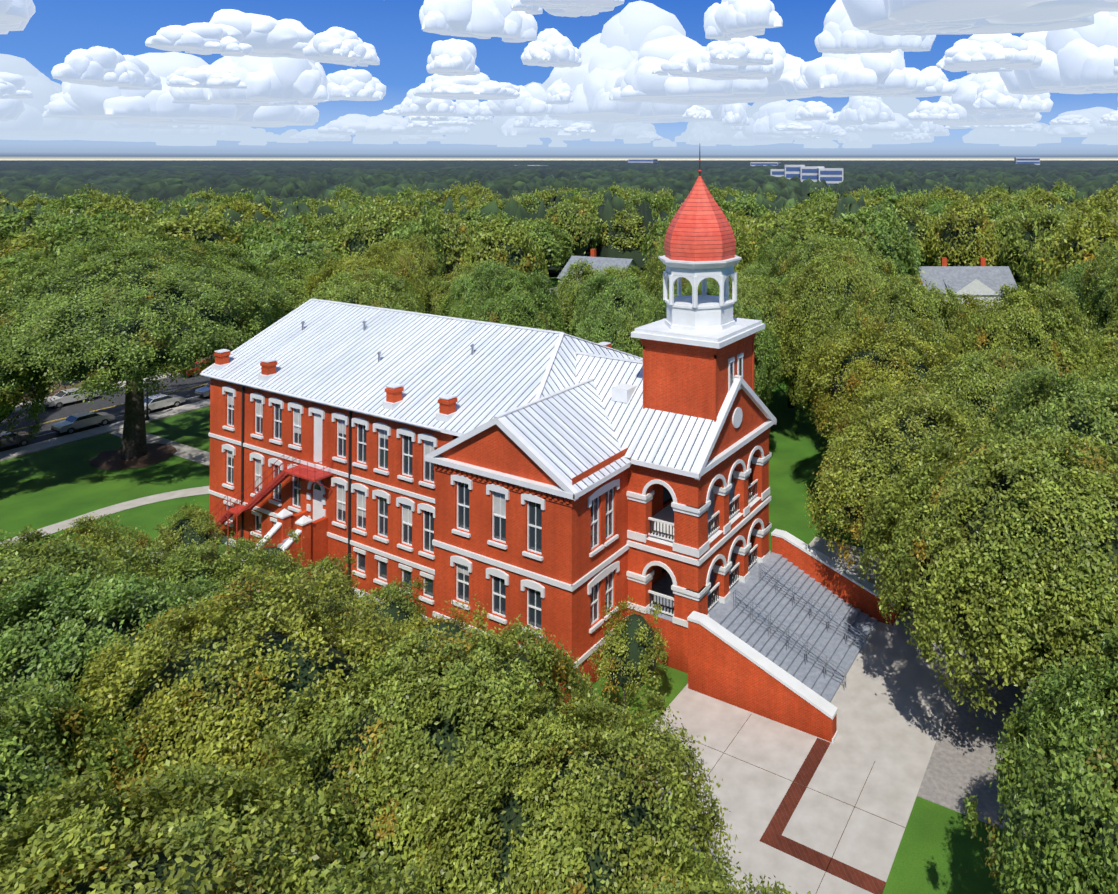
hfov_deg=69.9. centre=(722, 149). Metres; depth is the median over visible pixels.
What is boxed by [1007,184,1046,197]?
tree
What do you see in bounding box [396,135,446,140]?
cloud
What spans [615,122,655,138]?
cloud
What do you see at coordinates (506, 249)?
tree
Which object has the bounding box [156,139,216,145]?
cloud
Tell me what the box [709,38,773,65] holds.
cloud
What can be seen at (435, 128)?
cloud
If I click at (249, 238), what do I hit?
tree
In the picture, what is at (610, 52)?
cloud
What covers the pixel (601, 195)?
tree
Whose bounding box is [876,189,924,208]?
tree
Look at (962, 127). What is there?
cloud
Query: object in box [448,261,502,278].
tree
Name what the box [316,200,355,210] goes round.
tree
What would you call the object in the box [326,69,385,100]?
cloud
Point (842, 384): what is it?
tree
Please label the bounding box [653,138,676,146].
cloud
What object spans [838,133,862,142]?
cloud
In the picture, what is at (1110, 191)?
tree
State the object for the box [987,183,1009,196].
tree
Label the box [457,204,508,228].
tree
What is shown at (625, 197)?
tree
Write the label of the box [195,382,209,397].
silver car
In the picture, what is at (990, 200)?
tree
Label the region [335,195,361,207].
tree
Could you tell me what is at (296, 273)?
tree
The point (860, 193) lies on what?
tree
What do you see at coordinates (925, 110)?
cloud
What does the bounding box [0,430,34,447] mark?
grey car
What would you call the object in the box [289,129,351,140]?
cloud
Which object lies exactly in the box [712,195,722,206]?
tree
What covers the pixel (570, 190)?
tree
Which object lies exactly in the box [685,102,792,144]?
cloud
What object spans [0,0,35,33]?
cloud
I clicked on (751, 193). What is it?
tree
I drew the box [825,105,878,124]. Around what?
cloud
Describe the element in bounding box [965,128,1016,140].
cloud
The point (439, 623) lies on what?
tree
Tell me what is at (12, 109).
cloud
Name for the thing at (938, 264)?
tree
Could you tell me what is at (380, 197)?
tree
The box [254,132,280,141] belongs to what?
cloud
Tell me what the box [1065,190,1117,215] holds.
tree
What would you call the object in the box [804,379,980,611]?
tree
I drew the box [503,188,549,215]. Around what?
tree
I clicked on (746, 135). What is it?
cloud
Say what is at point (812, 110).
cloud
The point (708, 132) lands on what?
cloud
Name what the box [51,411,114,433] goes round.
white car
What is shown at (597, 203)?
tree
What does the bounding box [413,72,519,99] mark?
cloud
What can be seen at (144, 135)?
cloud
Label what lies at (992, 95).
cloud
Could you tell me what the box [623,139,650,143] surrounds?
cloud
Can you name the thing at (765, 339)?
tree
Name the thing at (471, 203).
tree
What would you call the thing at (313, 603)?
tree
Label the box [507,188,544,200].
tree
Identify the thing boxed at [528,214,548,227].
tree
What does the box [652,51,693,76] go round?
cloud
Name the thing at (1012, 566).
tree
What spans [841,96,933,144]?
cloud
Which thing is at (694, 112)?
cloud
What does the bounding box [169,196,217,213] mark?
tree
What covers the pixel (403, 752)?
tree
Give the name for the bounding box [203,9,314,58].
cloud
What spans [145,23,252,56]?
cloud
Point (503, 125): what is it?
cloud
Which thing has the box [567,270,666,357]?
tree
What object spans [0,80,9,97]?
cloud
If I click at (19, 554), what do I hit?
tree
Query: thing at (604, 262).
house
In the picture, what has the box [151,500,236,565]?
tree
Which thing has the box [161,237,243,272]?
tree
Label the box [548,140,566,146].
cloud
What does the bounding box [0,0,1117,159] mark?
sky
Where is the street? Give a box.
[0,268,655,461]
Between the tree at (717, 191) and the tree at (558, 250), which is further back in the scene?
the tree at (717, 191)
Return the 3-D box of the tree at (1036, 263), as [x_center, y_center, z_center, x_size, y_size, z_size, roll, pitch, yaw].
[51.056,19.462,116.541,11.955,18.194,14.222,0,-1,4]
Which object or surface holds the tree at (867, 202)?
on the ground
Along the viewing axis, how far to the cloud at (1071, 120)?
33363.86 m
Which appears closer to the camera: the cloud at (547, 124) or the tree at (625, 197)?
the tree at (625, 197)
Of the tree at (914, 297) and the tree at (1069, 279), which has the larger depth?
the tree at (1069, 279)
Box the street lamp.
[145,378,149,420]
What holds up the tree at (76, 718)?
on the ground
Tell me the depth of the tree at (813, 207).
192.78 m
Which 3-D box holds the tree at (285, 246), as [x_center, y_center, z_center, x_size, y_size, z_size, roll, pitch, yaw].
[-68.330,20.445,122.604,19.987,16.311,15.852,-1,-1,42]
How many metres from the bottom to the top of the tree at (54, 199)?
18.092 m
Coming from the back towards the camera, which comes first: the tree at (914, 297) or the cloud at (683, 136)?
the cloud at (683, 136)
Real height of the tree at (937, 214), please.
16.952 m
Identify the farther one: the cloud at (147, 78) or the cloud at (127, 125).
the cloud at (127, 125)
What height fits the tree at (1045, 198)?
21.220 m
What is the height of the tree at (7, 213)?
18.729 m
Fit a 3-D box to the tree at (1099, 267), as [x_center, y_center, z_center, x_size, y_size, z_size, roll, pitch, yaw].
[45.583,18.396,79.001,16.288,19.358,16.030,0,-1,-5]
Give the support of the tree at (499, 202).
on the ground
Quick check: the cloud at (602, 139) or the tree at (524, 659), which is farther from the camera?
the cloud at (602, 139)
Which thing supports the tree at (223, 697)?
on the ground
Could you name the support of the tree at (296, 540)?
on the ground
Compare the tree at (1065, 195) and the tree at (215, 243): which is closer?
the tree at (215, 243)
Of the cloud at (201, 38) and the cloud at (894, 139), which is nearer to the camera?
the cloud at (201, 38)
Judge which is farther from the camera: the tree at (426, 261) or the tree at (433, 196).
the tree at (433, 196)
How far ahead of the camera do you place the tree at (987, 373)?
50.48 m
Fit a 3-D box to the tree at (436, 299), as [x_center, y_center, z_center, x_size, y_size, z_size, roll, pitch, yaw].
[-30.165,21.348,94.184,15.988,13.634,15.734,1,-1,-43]
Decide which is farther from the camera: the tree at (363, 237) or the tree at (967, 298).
the tree at (363, 237)
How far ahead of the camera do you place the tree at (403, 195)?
224.06 m
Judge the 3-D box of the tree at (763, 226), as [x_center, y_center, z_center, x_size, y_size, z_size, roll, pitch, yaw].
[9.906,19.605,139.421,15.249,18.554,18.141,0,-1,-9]
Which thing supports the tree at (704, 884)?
on the ground
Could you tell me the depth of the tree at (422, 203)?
190.74 m
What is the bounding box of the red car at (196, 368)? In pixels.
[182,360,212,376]
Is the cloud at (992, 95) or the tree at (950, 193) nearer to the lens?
the tree at (950, 193)
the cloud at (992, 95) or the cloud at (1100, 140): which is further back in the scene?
the cloud at (1100, 140)
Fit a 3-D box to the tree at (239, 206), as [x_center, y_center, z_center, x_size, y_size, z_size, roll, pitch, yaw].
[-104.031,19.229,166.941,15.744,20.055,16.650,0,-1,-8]
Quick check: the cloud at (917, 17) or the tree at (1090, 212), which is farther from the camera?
the cloud at (917, 17)
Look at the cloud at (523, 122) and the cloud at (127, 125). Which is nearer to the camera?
the cloud at (523, 122)
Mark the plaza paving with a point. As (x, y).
(814, 815)
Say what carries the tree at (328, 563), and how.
on the ground
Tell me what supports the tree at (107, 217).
on the ground
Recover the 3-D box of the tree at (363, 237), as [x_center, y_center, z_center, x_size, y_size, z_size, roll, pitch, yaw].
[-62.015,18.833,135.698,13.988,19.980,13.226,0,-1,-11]
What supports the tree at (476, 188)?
on the ground
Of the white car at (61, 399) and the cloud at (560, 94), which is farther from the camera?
the cloud at (560, 94)
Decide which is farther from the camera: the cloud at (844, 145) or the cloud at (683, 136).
the cloud at (844, 145)
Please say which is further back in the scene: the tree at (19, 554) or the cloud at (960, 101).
the cloud at (960, 101)
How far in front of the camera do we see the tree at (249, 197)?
211.62 m
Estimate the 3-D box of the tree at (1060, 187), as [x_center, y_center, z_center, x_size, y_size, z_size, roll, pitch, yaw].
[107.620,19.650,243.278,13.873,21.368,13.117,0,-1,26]
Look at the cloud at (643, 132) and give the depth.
52199.82 m
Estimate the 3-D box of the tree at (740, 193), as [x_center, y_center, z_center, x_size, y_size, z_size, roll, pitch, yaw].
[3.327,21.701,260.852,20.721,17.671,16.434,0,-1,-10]
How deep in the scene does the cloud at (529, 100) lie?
23084.96 m
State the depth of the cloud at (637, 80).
17413.03 m
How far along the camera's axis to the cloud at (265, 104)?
20455.76 m
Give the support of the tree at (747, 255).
on the ground
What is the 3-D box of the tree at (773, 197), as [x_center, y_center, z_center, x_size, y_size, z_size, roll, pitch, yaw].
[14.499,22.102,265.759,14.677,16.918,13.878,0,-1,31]
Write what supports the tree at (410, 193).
on the ground
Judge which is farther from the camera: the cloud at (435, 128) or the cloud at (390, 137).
the cloud at (390, 137)
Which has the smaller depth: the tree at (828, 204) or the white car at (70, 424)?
the white car at (70, 424)
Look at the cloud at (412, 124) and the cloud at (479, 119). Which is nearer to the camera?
the cloud at (412, 124)
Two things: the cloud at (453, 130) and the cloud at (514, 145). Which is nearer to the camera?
the cloud at (453, 130)
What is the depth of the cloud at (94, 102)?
21595.75 m
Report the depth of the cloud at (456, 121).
33470.38 m
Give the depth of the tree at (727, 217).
159.88 m
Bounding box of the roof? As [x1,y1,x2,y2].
[201,299,776,500]
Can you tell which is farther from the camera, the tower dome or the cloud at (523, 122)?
the cloud at (523, 122)
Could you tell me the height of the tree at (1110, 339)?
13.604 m
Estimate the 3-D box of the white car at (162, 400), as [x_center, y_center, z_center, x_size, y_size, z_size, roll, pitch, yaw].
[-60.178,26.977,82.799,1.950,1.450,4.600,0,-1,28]
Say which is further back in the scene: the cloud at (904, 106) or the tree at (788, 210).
the cloud at (904, 106)
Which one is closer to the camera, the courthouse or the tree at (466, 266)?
the courthouse
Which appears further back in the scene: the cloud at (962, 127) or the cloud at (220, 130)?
the cloud at (220, 130)
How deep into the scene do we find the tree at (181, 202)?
195.80 m
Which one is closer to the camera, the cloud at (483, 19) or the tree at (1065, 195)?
the tree at (1065, 195)
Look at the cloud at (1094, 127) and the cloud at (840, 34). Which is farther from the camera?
the cloud at (1094, 127)
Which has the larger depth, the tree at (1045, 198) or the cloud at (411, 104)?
the cloud at (411, 104)
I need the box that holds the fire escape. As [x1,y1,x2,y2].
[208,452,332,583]
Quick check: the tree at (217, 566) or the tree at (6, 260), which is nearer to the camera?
the tree at (217, 566)
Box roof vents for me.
[200,302,546,430]
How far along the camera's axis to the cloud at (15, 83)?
18736.05 m
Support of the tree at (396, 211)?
on the ground
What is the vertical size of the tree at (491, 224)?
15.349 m
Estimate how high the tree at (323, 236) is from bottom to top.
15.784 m
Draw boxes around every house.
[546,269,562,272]
[557,249,642,283]
[914,257,1017,310]
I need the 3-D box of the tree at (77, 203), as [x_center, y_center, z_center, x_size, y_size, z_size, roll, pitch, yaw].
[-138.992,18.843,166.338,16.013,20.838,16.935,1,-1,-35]
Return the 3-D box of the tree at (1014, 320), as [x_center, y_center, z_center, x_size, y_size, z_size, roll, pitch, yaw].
[23.604,18.932,61.225,14.351,17.722,12.867,0,-1,5]
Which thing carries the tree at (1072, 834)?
on the ground
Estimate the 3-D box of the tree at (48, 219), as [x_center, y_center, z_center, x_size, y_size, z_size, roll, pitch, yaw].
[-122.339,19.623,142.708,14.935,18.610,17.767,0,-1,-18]
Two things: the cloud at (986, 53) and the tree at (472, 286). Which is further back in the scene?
the cloud at (986, 53)
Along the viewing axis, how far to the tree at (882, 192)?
238.74 m
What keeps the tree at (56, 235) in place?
on the ground
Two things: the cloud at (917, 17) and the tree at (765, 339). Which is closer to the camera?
the tree at (765, 339)
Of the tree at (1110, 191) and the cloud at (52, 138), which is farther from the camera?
the cloud at (52, 138)
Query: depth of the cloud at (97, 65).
11876.41 m
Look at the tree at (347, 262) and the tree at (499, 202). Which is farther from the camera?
the tree at (499, 202)
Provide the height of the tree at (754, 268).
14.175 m
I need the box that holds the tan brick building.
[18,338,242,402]
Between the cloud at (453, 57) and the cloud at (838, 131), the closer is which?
the cloud at (453, 57)
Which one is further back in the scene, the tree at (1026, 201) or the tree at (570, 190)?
the tree at (570, 190)
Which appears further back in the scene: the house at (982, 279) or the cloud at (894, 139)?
the cloud at (894, 139)
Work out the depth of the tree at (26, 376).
62.15 m
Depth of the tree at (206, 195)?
214.00 m
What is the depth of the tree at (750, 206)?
178.59 m
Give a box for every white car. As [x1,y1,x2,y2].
[43,388,98,407]
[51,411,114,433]
[144,394,184,414]
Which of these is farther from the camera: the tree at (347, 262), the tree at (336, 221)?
the tree at (336, 221)
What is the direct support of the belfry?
on the courthouse
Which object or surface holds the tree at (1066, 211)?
on the ground
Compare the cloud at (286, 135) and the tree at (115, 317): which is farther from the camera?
the cloud at (286, 135)
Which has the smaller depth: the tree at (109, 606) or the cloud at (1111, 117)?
the tree at (109, 606)
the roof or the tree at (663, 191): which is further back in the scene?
the tree at (663, 191)
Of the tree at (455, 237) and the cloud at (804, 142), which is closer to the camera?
the tree at (455, 237)
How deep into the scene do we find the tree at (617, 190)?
257.90 m
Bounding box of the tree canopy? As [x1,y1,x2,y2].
[0,160,1117,269]
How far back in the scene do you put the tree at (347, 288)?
75.33 m
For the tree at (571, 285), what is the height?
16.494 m
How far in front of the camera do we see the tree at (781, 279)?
83.47 m
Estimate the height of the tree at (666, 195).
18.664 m
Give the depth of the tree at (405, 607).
37.49 m
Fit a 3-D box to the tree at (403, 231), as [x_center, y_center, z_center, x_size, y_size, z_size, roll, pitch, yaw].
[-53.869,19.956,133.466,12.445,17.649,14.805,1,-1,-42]
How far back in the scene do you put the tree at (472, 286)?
80.42 m
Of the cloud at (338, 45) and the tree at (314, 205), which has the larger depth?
the cloud at (338, 45)
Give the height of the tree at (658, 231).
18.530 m
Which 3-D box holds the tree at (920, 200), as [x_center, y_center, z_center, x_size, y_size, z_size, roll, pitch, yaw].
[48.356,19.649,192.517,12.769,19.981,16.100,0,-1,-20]
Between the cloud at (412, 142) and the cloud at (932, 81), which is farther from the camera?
the cloud at (412, 142)
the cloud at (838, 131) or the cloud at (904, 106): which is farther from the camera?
the cloud at (904, 106)
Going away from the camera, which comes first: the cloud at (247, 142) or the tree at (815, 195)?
the tree at (815, 195)
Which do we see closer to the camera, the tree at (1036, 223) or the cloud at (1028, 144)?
the tree at (1036, 223)
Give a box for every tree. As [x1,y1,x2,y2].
[0,191,16,209]
[0,206,27,224]
[0,211,28,259]
[0,228,63,258]
[0,232,289,459]
[0,247,54,307]
[0,265,29,289]
[0,304,55,439]
[0,524,154,683]
[0,561,271,814]
[0,665,143,893]
[0,712,391,893]
[5,206,83,252]
[7,512,184,581]
[14,190,54,209]
[19,208,142,290]
[23,201,66,212]
[33,194,81,203]
[38,189,108,216]
[46,560,434,855]
[62,205,139,239]
[63,183,118,212]
[82,190,154,220]
[92,212,165,261]
[107,529,299,609]
[130,197,173,216]
[144,208,243,254]
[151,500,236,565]
[154,204,208,223]
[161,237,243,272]
[162,194,196,208]
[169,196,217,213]
[180,187,226,203]
[205,614,606,893]
[206,192,278,225]
[210,200,251,213]
[221,188,275,209]
[227,529,308,596]
[230,213,325,258]
[233,246,337,340]
[236,218,260,230]
[237,594,422,668]
[244,218,270,229]
[244,229,346,273]
[273,210,332,237]
[274,198,322,218]
[276,196,310,206]
[292,225,348,256]
[292,849,449,893]
[295,551,358,602]
[296,203,356,226]
[303,267,429,313]
[304,209,349,239]
[304,243,428,311]
[312,197,338,212]
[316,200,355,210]
[330,183,365,203]
[331,200,397,257]
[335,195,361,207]
[335,199,378,219]
[343,194,413,239]
[353,575,429,630]
[360,229,443,298]
[362,193,384,205]
[381,191,412,201]
[382,213,445,276]
[386,196,422,222]
[395,198,434,218]
[395,674,740,893]
[396,184,420,195]
[398,594,495,677]
[412,188,440,204]
[412,269,474,314]
[415,207,476,279]
[428,203,460,213]
[437,259,546,321]
[440,193,483,210]
[441,181,479,203]
[445,184,480,195]
[448,220,482,259]
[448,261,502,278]
[456,268,568,333]
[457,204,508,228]
[457,220,548,291]
[459,179,494,201]
[467,213,517,236]
[469,191,504,217]
[487,215,574,272]
[492,619,552,696]
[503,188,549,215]
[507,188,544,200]
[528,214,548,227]
[530,186,565,208]
[546,192,602,256]
[555,258,654,334]
[557,185,581,193]
[562,187,586,195]
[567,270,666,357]
[572,196,602,206]
[574,188,604,205]
[587,596,670,718]
[590,828,810,893]
[594,183,641,196]
[596,191,617,200]
[596,206,650,251]
[619,190,639,202]
[624,190,669,216]
[639,242,731,300]
[640,279,783,406]
[641,203,682,262]
[650,189,671,196]
[652,188,675,199]
[655,231,754,273]
[663,197,676,213]
[682,269,799,386]
[708,182,728,205]
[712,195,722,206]
[720,187,739,198]
[720,193,773,221]
[722,210,735,223]
[726,207,751,222]
[728,214,755,263]
[729,220,749,260]
[733,189,753,198]
[737,263,779,283]
[746,207,815,262]
[749,190,770,200]
[750,227,814,273]
[753,241,785,260]
[761,203,799,233]
[763,189,776,201]
[766,271,800,407]
[767,231,897,300]
[768,248,893,445]
[770,205,865,254]
[795,199,824,219]
[795,314,968,444]
[801,184,836,208]
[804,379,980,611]
[810,194,846,221]
[818,270,978,372]
[827,214,924,285]
[831,203,915,268]
[839,186,875,201]
[854,422,1117,729]
[855,197,882,207]
[860,204,877,210]
[867,185,899,198]
[870,193,886,202]
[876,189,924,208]
[882,198,937,273]
[895,190,933,216]
[920,346,1071,454]
[922,223,944,265]
[923,194,961,217]
[924,189,1000,265]
[927,182,970,203]
[931,208,970,219]
[939,292,996,331]
[940,279,1106,383]
[963,624,1117,893]
[971,185,1029,210]
[971,200,1024,224]
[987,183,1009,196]
[988,363,1117,497]
[989,205,1038,286]
[996,202,1097,284]
[1001,190,1048,287]
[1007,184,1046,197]
[1019,220,1093,292]
[1020,183,1066,209]
[1037,194,1066,207]
[1039,199,1117,290]
[1041,256,1114,337]
[1050,178,1078,196]
[1051,204,1077,219]
[1053,188,1086,204]
[1053,202,1116,224]
[1062,320,1117,372]
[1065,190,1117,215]
[1076,352,1117,412]
[1078,241,1117,345]
[1098,181,1117,201]
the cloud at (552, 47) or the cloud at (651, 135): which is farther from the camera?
the cloud at (651, 135)
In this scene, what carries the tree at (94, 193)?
on the ground
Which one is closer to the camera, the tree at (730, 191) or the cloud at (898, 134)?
the tree at (730, 191)
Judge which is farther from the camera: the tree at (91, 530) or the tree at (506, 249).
the tree at (506, 249)
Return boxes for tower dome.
[664,148,735,260]
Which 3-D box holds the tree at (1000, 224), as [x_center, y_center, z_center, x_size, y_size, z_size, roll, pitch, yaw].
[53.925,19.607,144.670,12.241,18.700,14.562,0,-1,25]
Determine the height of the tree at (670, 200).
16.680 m
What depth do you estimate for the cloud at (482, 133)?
57561.19 m
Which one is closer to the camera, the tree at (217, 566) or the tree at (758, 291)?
the tree at (217, 566)
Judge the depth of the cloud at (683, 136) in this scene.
64809.42 m
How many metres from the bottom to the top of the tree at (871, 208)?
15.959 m
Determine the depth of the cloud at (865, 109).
30608.45 m
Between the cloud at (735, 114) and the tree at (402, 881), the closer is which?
the tree at (402, 881)
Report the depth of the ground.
60.69 m
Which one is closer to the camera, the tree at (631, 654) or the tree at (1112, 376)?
the tree at (631, 654)
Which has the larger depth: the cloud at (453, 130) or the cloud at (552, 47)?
the cloud at (453, 130)
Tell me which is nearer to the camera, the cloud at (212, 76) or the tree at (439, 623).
the tree at (439, 623)
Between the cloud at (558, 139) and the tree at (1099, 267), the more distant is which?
the cloud at (558, 139)
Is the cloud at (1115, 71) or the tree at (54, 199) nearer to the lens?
the tree at (54, 199)
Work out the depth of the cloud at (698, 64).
12280.64 m
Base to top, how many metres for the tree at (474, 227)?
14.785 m
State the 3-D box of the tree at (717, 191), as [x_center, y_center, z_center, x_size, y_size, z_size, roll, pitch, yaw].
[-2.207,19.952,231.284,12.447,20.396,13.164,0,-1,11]
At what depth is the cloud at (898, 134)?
47372.59 m
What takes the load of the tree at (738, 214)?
on the ground
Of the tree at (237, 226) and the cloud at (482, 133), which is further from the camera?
the cloud at (482, 133)
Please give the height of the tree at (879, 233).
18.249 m
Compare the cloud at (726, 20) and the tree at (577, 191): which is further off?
the cloud at (726, 20)
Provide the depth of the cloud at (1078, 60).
14629.29 m
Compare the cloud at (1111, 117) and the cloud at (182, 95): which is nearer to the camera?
the cloud at (182, 95)
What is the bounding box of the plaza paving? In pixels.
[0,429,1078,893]
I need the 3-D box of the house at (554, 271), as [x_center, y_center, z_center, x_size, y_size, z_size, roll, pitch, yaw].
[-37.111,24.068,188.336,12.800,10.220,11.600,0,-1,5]
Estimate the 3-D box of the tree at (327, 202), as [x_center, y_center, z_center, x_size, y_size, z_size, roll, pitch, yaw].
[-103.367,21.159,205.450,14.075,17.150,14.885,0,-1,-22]
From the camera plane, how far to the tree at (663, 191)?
264.39 m
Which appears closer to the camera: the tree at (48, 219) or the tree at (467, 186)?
the tree at (48, 219)
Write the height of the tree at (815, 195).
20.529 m
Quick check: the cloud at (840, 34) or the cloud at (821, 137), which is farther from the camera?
the cloud at (821, 137)
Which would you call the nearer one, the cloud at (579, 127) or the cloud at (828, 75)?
the cloud at (828, 75)
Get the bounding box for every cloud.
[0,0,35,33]
[0,54,95,136]
[0,72,33,98]
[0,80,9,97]
[0,99,24,120]
[0,135,31,137]
[0,136,77,139]
[42,105,64,118]
[47,52,318,127]
[51,46,135,85]
[63,48,161,89]
[76,128,186,142]
[84,120,138,136]
[108,121,211,128]
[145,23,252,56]
[148,125,243,135]
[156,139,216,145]
[166,65,246,88]
[167,136,213,138]
[169,87,214,104]
[197,126,265,140]
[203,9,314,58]
[203,55,330,105]
[228,103,268,105]
[238,140,266,145]
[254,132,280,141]
[277,129,308,142]
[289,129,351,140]
[303,27,379,66]
[317,113,417,135]
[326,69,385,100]
[353,134,392,143]
[383,105,407,115]
[383,135,398,140]
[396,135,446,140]
[398,141,426,143]
[400,88,455,115]
[404,116,470,134]
[406,119,432,128]
[406,121,438,129]
[408,116,448,120]
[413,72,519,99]
[419,0,537,42]
[426,38,479,75]
[433,117,475,126]
[440,122,539,144]
[448,100,487,116]
[467,116,492,121]
[484,83,552,115]
[493,79,625,138]
[497,144,526,146]
[510,0,624,16]
[513,116,533,127]
[521,28,581,67]
[534,120,562,128]
[545,83,572,104]
[546,0,723,123]
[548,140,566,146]
[550,138,581,140]
[563,122,595,133]
[590,138,614,141]
[609,35,815,104]
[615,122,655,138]
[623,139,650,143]
[636,130,653,140]
[639,131,663,138]
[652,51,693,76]
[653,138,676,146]
[675,131,689,141]
[682,36,775,79]
[682,105,712,119]
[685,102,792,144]
[687,121,726,143]
[699,143,715,145]
[704,0,782,40]
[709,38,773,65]
[722,103,749,125]
[730,126,745,130]
[731,142,754,145]
[733,111,812,141]
[752,100,832,135]
[774,122,813,130]
[793,49,917,97]
[793,140,815,143]
[794,101,835,120]
[802,135,841,138]
[803,125,846,136]
[804,139,838,147]
[814,0,935,53]
[823,125,857,139]
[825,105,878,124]
[838,96,894,122]
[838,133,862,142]
[841,0,1117,35]
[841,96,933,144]
[842,143,871,147]
[844,113,913,132]
[877,66,957,97]
[891,132,906,137]
[891,137,903,141]
[904,128,930,140]
[908,100,958,121]
[919,121,944,133]
[929,129,949,135]
[933,72,1038,125]
[936,33,1042,72]
[944,125,980,128]
[962,121,1060,143]
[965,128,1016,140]
[973,77,1029,112]
[978,93,1052,113]
[985,123,1031,128]
[999,12,1117,94]
[999,143,1037,145]
[1009,123,1042,132]
[1043,107,1117,137]
[1049,115,1090,124]
[1082,137,1117,143]
[1099,110,1117,123]
[1113,55,1117,76]
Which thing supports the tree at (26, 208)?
on the ground
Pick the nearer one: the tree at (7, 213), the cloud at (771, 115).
the tree at (7, 213)
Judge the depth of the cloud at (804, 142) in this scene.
60664.35 m
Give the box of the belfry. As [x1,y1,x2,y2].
[659,255,740,331]
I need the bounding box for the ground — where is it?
[0,267,1073,893]
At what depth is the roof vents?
49.18 m
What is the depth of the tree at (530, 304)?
72.45 m
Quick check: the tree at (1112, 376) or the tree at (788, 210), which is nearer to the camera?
the tree at (1112, 376)
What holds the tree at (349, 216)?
on the ground
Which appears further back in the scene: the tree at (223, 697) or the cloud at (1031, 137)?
the cloud at (1031, 137)
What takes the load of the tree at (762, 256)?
on the ground
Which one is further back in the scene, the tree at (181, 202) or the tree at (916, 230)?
the tree at (181, 202)
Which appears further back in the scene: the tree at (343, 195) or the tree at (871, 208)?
the tree at (343, 195)
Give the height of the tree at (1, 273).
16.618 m
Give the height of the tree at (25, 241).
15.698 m
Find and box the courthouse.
[208,317,774,701]
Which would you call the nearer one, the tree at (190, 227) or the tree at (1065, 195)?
the tree at (190, 227)
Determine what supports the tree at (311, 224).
on the ground
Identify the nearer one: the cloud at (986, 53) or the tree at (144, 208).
the tree at (144, 208)
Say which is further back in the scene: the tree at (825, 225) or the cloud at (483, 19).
the cloud at (483, 19)
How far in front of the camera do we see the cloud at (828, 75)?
12614.00 m
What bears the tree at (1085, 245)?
on the ground
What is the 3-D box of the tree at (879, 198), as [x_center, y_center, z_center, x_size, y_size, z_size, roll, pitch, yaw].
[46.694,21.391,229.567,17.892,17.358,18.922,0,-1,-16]
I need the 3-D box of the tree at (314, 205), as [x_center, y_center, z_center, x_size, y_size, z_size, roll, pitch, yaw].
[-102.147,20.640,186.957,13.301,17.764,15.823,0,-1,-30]
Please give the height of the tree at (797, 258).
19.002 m
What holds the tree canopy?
on the ground
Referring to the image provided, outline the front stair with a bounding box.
[687,529,897,742]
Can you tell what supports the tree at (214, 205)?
on the ground
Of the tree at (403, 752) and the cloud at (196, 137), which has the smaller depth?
the tree at (403, 752)
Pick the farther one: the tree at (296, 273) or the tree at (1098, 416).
the tree at (296, 273)

